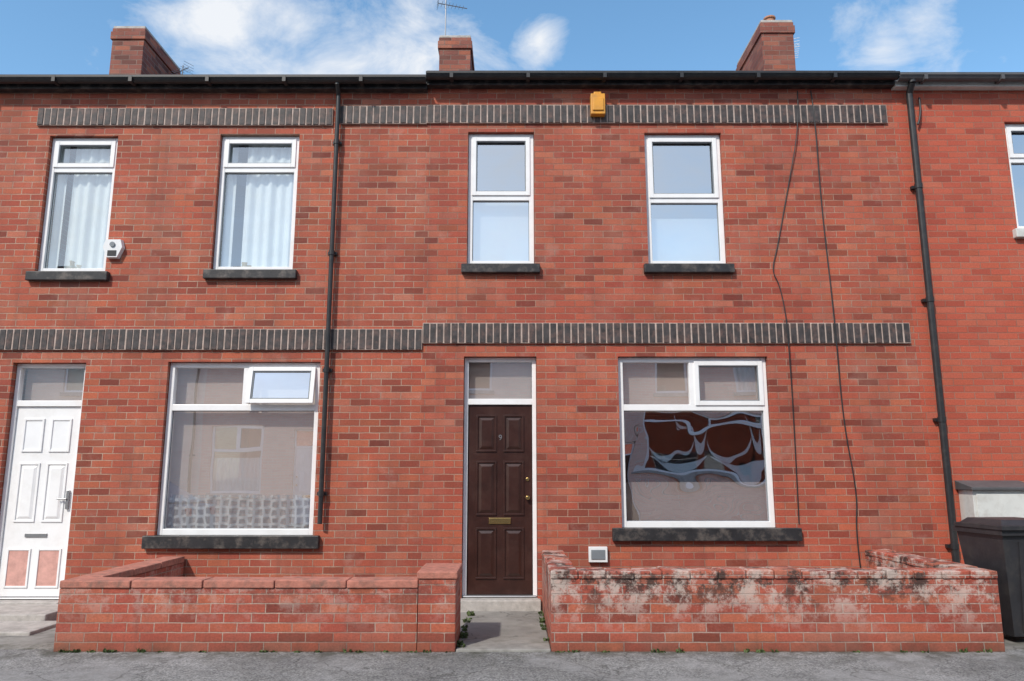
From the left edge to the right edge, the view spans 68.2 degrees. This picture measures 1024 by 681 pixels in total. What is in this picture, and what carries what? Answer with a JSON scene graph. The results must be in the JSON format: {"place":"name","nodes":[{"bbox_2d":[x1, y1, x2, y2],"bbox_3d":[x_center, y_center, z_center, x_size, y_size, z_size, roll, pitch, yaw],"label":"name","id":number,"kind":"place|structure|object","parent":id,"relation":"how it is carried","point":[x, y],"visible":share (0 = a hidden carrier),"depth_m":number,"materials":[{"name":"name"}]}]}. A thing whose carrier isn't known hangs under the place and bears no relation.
{"place":"outdoors","nodes":[
{"label":"outdoors","id":0,"kind":"place"},
{"bbox_2d":[0,649,1023,680],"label":"pavement","id":1,"kind":"structure","parent":0,"point":[51,665],"depth_m":5.66,"materials":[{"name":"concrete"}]},
{"bbox_2d":[58,610,992,652],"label":"weeds","id":2,"kind":"object","parent":1,"relation":"on","point":[463,627],"visible":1,"depth_m":6.12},
{"bbox_2d":[0,612,1023,648],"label":"front yard","id":3,"kind":"structure","parent":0,"point":[45,639],"depth_m":6.50,"materials":[{"name":"concrete"}]},
{"bbox_2d":[0,604,57,635],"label":"doorstep slab","id":4,"kind":"structure","parent":3,"relation":"on","point":[23,619],"depth_m":7.29,"materials":[{"name":"grey concrete"}]},
{"bbox_2d":[0,596,58,603],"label":"door sill","id":5,"kind":"structure","parent":4,"relation":"on","point":[29,599],"depth_m":8.07,"materials":[{"name":"stone"}]},
{"bbox_2d":[0,93,427,579],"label":"front wall","id":6,"kind":"structure","parent":3,"relation":"on","point":[163,217],"depth_m":8.61,"materials":[{"name":"brick"}]},
{"bbox_2d":[0,364,85,578],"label":"door frame","id":7,"kind":"object","parent":6,"relation":"attached to","point":[17,402],"visible":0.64,"depth_m":8.48,"materials":[{"name":"white plastic"}]},
{"bbox_2d":[0,407,80,595],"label":"door leaf","id":8,"kind":"object","parent":7,"relation":"attached to","point":[35,541],"visible":0.99,"depth_m":8.30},
{"bbox_2d":[20,368,84,400],"bbox_3d":[-5.190,0.498,8.557,0.722,0.371,0.001,0,-10,0],"label":"fanlight glass","id":9,"kind":"object","parent":7,"relation":"attached to","point":[51,384],"visible":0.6,"depth_m":8.56,"materials":[{"name":"white"}]},
{"bbox_2d":[25,271,109,280],"bbox_3d":[-5.075,-0.729,8.669,0.930,0.106,0.135,0,-10,0],"label":"window sill","id":10,"kind":"structure","parent":6,"relation":"attached to","point":[67,275],"depth_m":8.60,"materials":[{"name":"black stone"}]},
{"bbox_2d":[38,138,117,270],"bbox_3d":[-5.075,-1.588,8.905,0.802,1.672,0.084,0,-10,0],"label":"window frame","id":11,"kind":"object","parent":6,"relation":"attached to","point":[57,167],"visible":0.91,"depth_m":8.95,"materials":[{"name":"white plastic"}]},
{"bbox_2d":[48,147,111,267],"bbox_3d":[-5.075,-1.574,8.985,0.690,1.640,0.048,0,-10,0],"label":"net curtain","id":12,"kind":"object","parent":11,"relation":"attached to","point":[88,219],"visible":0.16,"depth_m":8.97,"materials":[{"name":"white fabric"}]},
{"bbox_2d":[103,239,124,258],"bbox_3d":[-4.580,-1.054,8.685,0.231,0.220,0.073,0,-10,0],"label":"alarm box","id":13,"kind":"object","parent":6,"relation":"attached to","point":[113,248],"visible":1,"depth_m":8.67,"materials":[{"name":"white plastic"}]},
{"bbox_2d":[37,108,333,125],"bbox_3d":[-3.885,-2.659,8.995,3.510,0.220,0.038,0,-10,0],"label":"soldier course","id":14,"kind":"object","parent":6,"relation":"attached to","point":[185,117],"visible":1,"depth_m":8.98,"materials":[{"name":"brick"}]},
{"bbox_2d":[0,329,422,349],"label":"soldier course","id":15,"kind":"object","parent":6,"relation":"attached to","point":[203,339],"visible":1,"depth_m":8.50,"materials":[{"name":"brick"}]},
{"bbox_2d":[0,75,427,92],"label":"gutter and fascia","id":16,"kind":"object","parent":6,"relation":"attached to","point":[206,83],"visible":0.99,"depth_m":8.91,"materials":[{"name":"black paint"}]},
{"bbox_2d":[141,535,319,548],"bbox_3d":[-3.015,2.169,8.147,1.890,0.136,0.135,0,-10,0],"label":"window sill","id":17,"kind":"structure","parent":6,"relation":"attached to","point":[230,541],"depth_m":8.08,"materials":[{"name":"grey stone"}]},
{"bbox_2d":[157,363,319,534],"bbox_3d":[-3.005,1.188,8.412,1.702,1.892,0.070,0,-10,0],"label":"window frame","id":18,"kind":"object","parent":6,"relation":"attached to","point":[172,407],"visible":0.98,"depth_m":8.45,"materials":[{"name":"white plastic"}]},
{"bbox_2d":[165,368,315,527],"bbox_3d":[-3.005,1.208,8.518,1.690,1.880,0.001,0,-10,0],"label":"roller blind","id":19,"kind":"object","parent":18,"relation":"in","point":[244,454],"visible":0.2,"depth_m":8.51,"materials":[{"name":"beige fabric"}]},
{"bbox_2d":[245,367,315,403],"bbox_3d":[-2.582,0.500,8.463,0.746,0.416,0.040,0,-19,0],"label":"open sash","id":20,"kind":"object","parent":18,"relation":"attached to","point":[280,385],"visible":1,"depth_m":8.46,"materials":[{"name":"white plastic"}]},
{"bbox_2d":[168,495,309,527],"bbox_3d":[-3.000,1.911,8.359,1.600,0.400,0.051,0,-10,0],"label":"net curtain","id":21,"kind":"object","parent":6,"relation":"attached to","point":[220,515],"visible":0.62,"depth_m":8.36,"materials":[{"name":"white fabric"}]},
{"bbox_2d":[203,269,297,279],"bbox_3d":[-2.990,-0.749,8.672,1.060,0.106,0.135,0,-10,0],"label":"window sill","id":22,"kind":"structure","parent":6,"relation":"attached to","point":[249,274],"depth_m":8.61,"materials":[{"name":"black stone"}]},
{"bbox_2d":[213,137,299,268],"bbox_3d":[-2.990,-1.608,8.909,0.932,1.672,0.084,0,-10,0],"label":"window frame","id":23,"kind":"object","parent":6,"relation":"attached to","point":[227,167],"visible":0.91,"depth_m":8.96,"materials":[{"name":"white plastic"}]},
{"bbox_2d":[222,145,293,266],"bbox_3d":[-2.990,-1.588,8.989,0.820,1.650,0.045,0,-10,1],"label":"net curtain","id":24,"kind":"object","parent":23,"relation":"attached to","point":[267,221],"visible":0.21,"depth_m":8.97,"materials":[{"name":"white fabric"}]},
{"bbox_2d":[317,82,341,523],"bbox_3d":[-2.060,-0.547,8.536,0.102,5.100,0.188,0,-10,0],"label":"downpipe","id":25,"kind":"object","parent":6,"relation":"attached to","point":[332,253],"visible":1,"depth_m":8.50,"materials":[{"name":"black plastic"}]},
{"bbox_2d":[340,106,426,124],"bbox_3d":[-1.531,-2.684,9.000,1.038,0.230,0.038,0,-10,0],"label":"soldier course","id":26,"kind":"object","parent":6,"relation":"attached to","point":[383,115],"visible":1,"depth_m":8.98,"materials":[{"name":"brick"}]},
{"bbox_2d":[53,563,417,651],"bbox_3d":[-2.248,2.480,7.103,2.945,0.555,1.900,0,-10,0],"label":"brickwork","id":27,"kind":"object","parent":3,"relation":"on","point":[241,619],"visible":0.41,"depth_m":6.17,"materials":[{"name":"brick"}]},
{"bbox_2d":[60,556,418,587],"bbox_3d":[-2.251,2.171,7.149,2.954,0.070,1.911,0,-10,0],"label":"coping","id":28,"kind":"object","parent":27,"relation":"on","point":[118,577],"visible":0.94,"depth_m":6.22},
{"bbox_2d":[417,563,461,651],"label":"pier","id":29,"kind":"structure","parent":3,"relation":"on","point":[439,595],"depth_m":6.19,"materials":[{"name":"brick"}]},
{"bbox_2d":[460,594,540,611],"bbox_3d":[-0.133,2.809,8.065,0.875,0.168,0.330,0,-10,0],"label":"doorstep","id":30,"kind":"object","parent":3,"relation":"on","point":[532,602],"visible":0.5,"depth_m":7.91,"materials":[{"name":"concrete"}]},
{"bbox_2d":[456,611,550,651],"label":"garden path","id":31,"kind":"structure","parent":3,"relation":"on","point":[504,631],"depth_m":6.77,"materials":[{"name":"concrete"}]},
{"bbox_2d":[418,89,935,609],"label":"front wall","id":32,"kind":"structure","parent":3,"relation":"on","point":[590,229],"depth_m":8.60,"materials":[{"name":"brick"}]},
{"bbox_2d":[462,358,536,595],"bbox_3d":[-0.133,1.484,8.380,0.807,2.606,0.080,0,-10,0],"label":"door frame","id":33,"kind":"object","parent":32,"relation":"attached to","point":[468,402],"visible":0.91,"depth_m":8.40,"materials":[{"name":"white plastic"}]},
{"bbox_2d":[467,405,532,594],"bbox_3d":[-0.133,1.730,8.318,0.709,2.040,0.095,0,-10,0],"label":"door leaf","id":34,"kind":"object","parent":33,"relation":"attached to","point":[499,542],"visible":1,"depth_m":8.31,"materials":[{"name":"brown wood"}]},
{"bbox_2d":[468,362,531,398],"bbox_3d":[-0.133,0.453,8.565,0.717,0.421,0.001,0,-10,0],"label":"fanlight glass","id":35,"kind":"object","parent":33,"relation":"attached to","point":[500,380],"visible":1,"depth_m":8.56,"materials":[{"name":"white"}]},
{"bbox_2d":[461,263,539,273],"bbox_3d":[-0.130,-0.818,8.685,0.900,0.106,0.135,0,-10,0],"label":"window sill","id":36,"kind":"structure","parent":32,"relation":"attached to","point":[500,268],"depth_m":8.62,"materials":[{"name":"black stone"}]},
{"bbox_2d":[467,134,533,262],"bbox_3d":[-0.130,-1.657,8.917,0.772,1.632,0.084,0,-10,0],"label":"window frame","id":37,"kind":"object","parent":32,"relation":"attached to","point":[475,195],"visible":0.93,"depth_m":8.90,"materials":[{"name":"white plastic"}]},
{"bbox_2d":[473,143,528,260],"bbox_3d":[-0.130,-1.660,8.930,0.662,1.512,0.001,0,-10,0],"label":"window glass","id":38,"kind":"object","parent":37,"relation":"in","point":[500,231],"visible":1,"depth_m":8.91,"materials":[{"name":"clear glass"}]},
{"bbox_2d":[590,92,604,116],"bbox_3d":[1.015,-2.807,8.966,0.170,0.300,0.125,0,-10,0],"label":"yellow alarm box","id":39,"kind":"object","parent":32,"relation":"attached to","point":[597,104],"visible":1,"depth_m":8.91,"materials":[{"name":"plastic"}]},
{"bbox_2d":[588,546,607,561],"bbox_3d":[0.920,2.289,8.092,0.200,0.160,0.056,0,-10,0],"label":"wall vent","id":40,"kind":"object","parent":32,"relation":"attached to","point":[597,553],"depth_m":8.07,"materials":[{"name":"white plastic"}]},
{"bbox_2d":[427,105,887,123],"bbox_3d":[1.726,-2.694,9.001,5.468,0.230,0.038,0,-10,0],"label":"soldier course","id":41,"kind":"object","parent":32,"relation":"attached to","point":[648,114],"visible":0.98,"depth_m":8.99,"materials":[{"name":"brick"}]},
{"bbox_2d":[426,71,899,88],"bbox_3d":[1.770,-3.093,8.970,5.560,0.105,0.235,0,-10,0],"label":"gutter and fascia","id":42,"kind":"object","parent":32,"relation":"attached to","point":[660,79],"visible":1,"depth_m":8.92,"materials":[{"name":"black paint"}]},
{"bbox_2d":[422,323,910,343],"bbox_3d":[1.741,-0.083,8.532,5.498,0.235,0.038,0,-10,0],"label":"soldier course","id":43,"kind":"object","parent":32,"relation":"attached to","point":[652,333],"visible":1,"depth_m":8.52,"materials":[{"name":"brick"}]},
{"bbox_2d":[644,135,725,262],"bbox_3d":[2.025,-1.652,8.916,0.902,1.622,0.084,0,-10,0],"label":"window frame","id":44,"kind":"object","parent":32,"relation":"attached to","point":[714,197],"visible":0.87,"depth_m":8.90,"materials":[{"name":"white plastic"}]},
{"bbox_2d":[651,144,719,260],"bbox_3d":[2.025,-1.655,8.929,0.792,1.502,0.001,0,-10,0],"label":"window glass","id":45,"kind":"object","parent":44,"relation":"in","point":[684,232],"visible":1,"depth_m":8.91,"materials":[{"name":"clear glass"}]},
{"bbox_2d":[643,263,734,273],"bbox_3d":[2.025,-0.818,8.685,1.030,0.106,0.135,0,-10,0],"label":"window sill","id":46,"kind":"structure","parent":32,"relation":"attached to","point":[688,268],"depth_m":8.62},
{"bbox_2d":[622,363,757,403],"bbox_3d":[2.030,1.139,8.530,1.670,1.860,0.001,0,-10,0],"label":"window glass","id":47,"kind":"object","parent":32,"relation":"attached to","point":[655,383],"depth_m":8.65,"materials":[{"name":"clear glass"}]},
{"bbox_2d":[618,358,774,526],"bbox_3d":[2.030,1.118,8.418,1.672,1.872,0.084,0,-10,0],"label":"window frame","id":48,"kind":"object","parent":32,"relation":"attached to","point":[698,404],"visible":0.99,"depth_m":8.46,"materials":[{"name":"white plastic"}]},
{"bbox_2d":[624,412,767,520],"bbox_3d":[2.030,1.116,8.431,1.562,1.752,0.001,0,-10,0],"label":"window glass","id":49,"kind":"object","parent":48,"relation":"in","point":[694,466],"visible":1,"depth_m":8.38,"materials":[{"name":"clear glass"}]},
{"bbox_2d":[612,527,802,540],"bbox_3d":[2.095,2.090,8.161,2.030,0.136,0.135,0,-10,0],"label":"window sill","id":50,"kind":"structure","parent":32,"relation":"attached to","point":[703,534],"depth_m":8.10,"materials":[{"name":"grey stone"}]},
{"bbox_2d":[773,90,799,523],"bbox_3d":[3.206,-0.511,8.595,0.439,5.051,0.050,0,-10,0],"label":"cable","id":51,"kind":"object","parent":32,"relation":"attached to","point":[786,318],"visible":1,"depth_m":8.53,"materials":[{"name":"black plastic"}]},
{"bbox_2d":[810,91,860,567],"bbox_3d":[3.660,-0.166,8.538,0.175,5.751,0.042,0,-10,0],"label":"cable","id":52,"kind":"object","parent":32,"relation":"attached to","point":[835,333],"visible":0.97,"depth_m":8.50,"materials":[{"name":"black plastic"}]},
{"bbox_2d":[542,555,1004,651],"bbox_3d":[2.160,2.443,7.110,3.680,0.630,1.900,0,-10,0],"label":"brickwork","id":53,"kind":"object","parent":3,"relation":"on","point":[767,615],"visible":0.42,"depth_m":6.18,"materials":[{"name":"brick"}]},
{"bbox_2d":[541,549,997,578],"bbox_3d":[2.160,2.094,7.161,3.706,0.077,1.914,0,-10,0],"label":"coping","id":54,"kind":"object","parent":53,"relation":"on","point":[558,564],"visible":1,"depth_m":6.23,"materials":[{"name":"brick"}]},
{"bbox_2d":[891,90,1023,563],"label":"front wall","id":55,"kind":"structure","parent":3,"relation":"on","point":[976,252],"depth_m":8.66,"materials":[{"name":"brick"}]},
{"bbox_2d":[917,97,920,124],"bbox_3d":[4.832,-2.726,8.980,0.086,0.356,0.033,3,-11,-18],"label":"cable","id":56,"kind":"object","parent":55,"relation":"attached to","point":[919,118],"visible":1,"depth_m":8.97,"materials":[{"name":"black plastic"}]},
{"bbox_2d":[906,78,959,562],"bbox_3d":[4.720,-0.292,8.484,0.124,5.680,0.200,0,-10,0],"label":"downpipe","id":57,"kind":"object","parent":55,"relation":"attached to","point":[953,545],"visible":0.96,"depth_m":8.46,"materials":[{"name":"black plastic"}]},
{"bbox_2d":[891,72,1023,89],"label":"gutter and fascia","id":58,"kind":"object","parent":55,"relation":"attached to","point":[969,80],"visible":0.96,"depth_m":8.91,"materials":[{"name":"black plastic"}]},
{"bbox_2d":[1005,124,1023,227],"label":"window frame","id":59,"kind":"object","parent":55,"relation":"attached to","point":[1015,158],"visible":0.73,"depth_m":8.99,"materials":[{"name":"white plastic"}]},
{"bbox_2d":[1011,133,1023,225],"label":"window glass","id":60,"kind":"object","parent":59,"relation":"in","point":[1018,170],"depth_m":8.98,"materials":[{"name":"glass"}]},
{"bbox_2d":[1012,228,1023,238],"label":"window sill","id":61,"kind":"structure","parent":55,"relation":"attached to","point":[1018,233],"depth_m":8.70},
{"bbox_2d":[953,517,1023,636],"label":"wheelie bin","id":62,"kind":"object","parent":3,"relation":"on","point":[994,543],"visible":0.64,"depth_m":6.52,"materials":[{"name":"plastic"}]},
{"bbox_2d":[955,480,1023,520],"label":"utility cabinet","id":63,"kind":"object","parent":3,"relation":"on","point":[991,498],"visible":0.37,"depth_m":7.96,"materials":[{"name":"white plastic"}]},
{"bbox_2d":[0,0,1023,73],"label":"sky","id":64,"kind":"structure","parent":0,"point":[37,36],"materials":[{"name":"blue"}]},
{"label":"ground","id":65,"kind":"structure","parent":0,"visible":0},
{"bbox_2d":[47,147,76,267],"bbox_3d":[-3.790,-0.393,12.977,5.560,8.370,8.595,0,-10,0],"label":"side and rear walls","id":66,"kind":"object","parent":65,"relation":"on","point":[66,215],"depth_m":11.08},
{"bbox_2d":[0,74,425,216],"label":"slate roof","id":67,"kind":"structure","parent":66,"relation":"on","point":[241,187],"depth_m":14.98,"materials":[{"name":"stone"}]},
{"bbox_2d":[109,26,180,73],"bbox_3d":[-5.665,-3.732,11.645,0.550,1.670,1.280,0,-10,0],"label":"chimney","id":68,"kind":"object","parent":67,"relation":"on","point":[137,50],"visible":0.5,"depth_m":11.16,"materials":[{"name":"brick"}]},
{"bbox_2d":[171,62,193,73],"bbox_3d":[-5.304,-3.995,11.959,0.527,0.700,0.182,-6,-12,30],"label":"tv aerial","id":69,"kind":"object","parent":68,"relation":"attached to","point":[183,69],"visible":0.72,"depth_m":11.94,"materials":[{"name":"metal"}]},
{"bbox_2d":[220,217,243,266],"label":"interior partitions","id":70,"kind":"object","parent":66,"relation":"in","point":[237,242],"depth_m":12.38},
{"bbox_3d":[1.770,-0.418,12.982,5.560,8.420,8.595,0,-10,0],"label":"side and rear walls","id":71,"kind":"object","parent":65,"relation":"on","visible":0},
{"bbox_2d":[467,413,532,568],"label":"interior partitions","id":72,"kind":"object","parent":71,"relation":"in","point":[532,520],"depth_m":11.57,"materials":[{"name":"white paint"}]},
{"bbox_3d":[1.770,-3.568,13.546,5.560,2.440,8.880,0,-10,0],"label":"slate roof","id":73,"kind":"object","parent":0,"visible":0},
{"bbox_2d":[438,35,474,70],"bbox_3d":[-0.840,-3.667,11.582,0.540,1.520,1.180,0,-10,0],"label":"chimney","id":74,"kind":"object","parent":73,"relation":"on","point":[455,52],"visible":0.34,"depth_m":11.12,"materials":[{"name":"brick"}]},
{"bbox_2d":[437,0,466,34],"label":"tv aerial","id":75,"kind":"object","parent":74,"relation":"attached to","point":[445,4],"visible":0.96,"depth_m":11.42,"materials":[{"name":"metal"}]},
{"bbox_2d":[736,15,795,70],"bbox_3d":[3.925,-3.884,11.672,0.550,1.980,1.280,0,-10,0],"label":"chimney","id":76,"kind":"object","parent":73,"relation":"on","point":[770,46],"visible":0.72,"depth_m":11.17,"materials":[{"name":"brick"}]}
]}

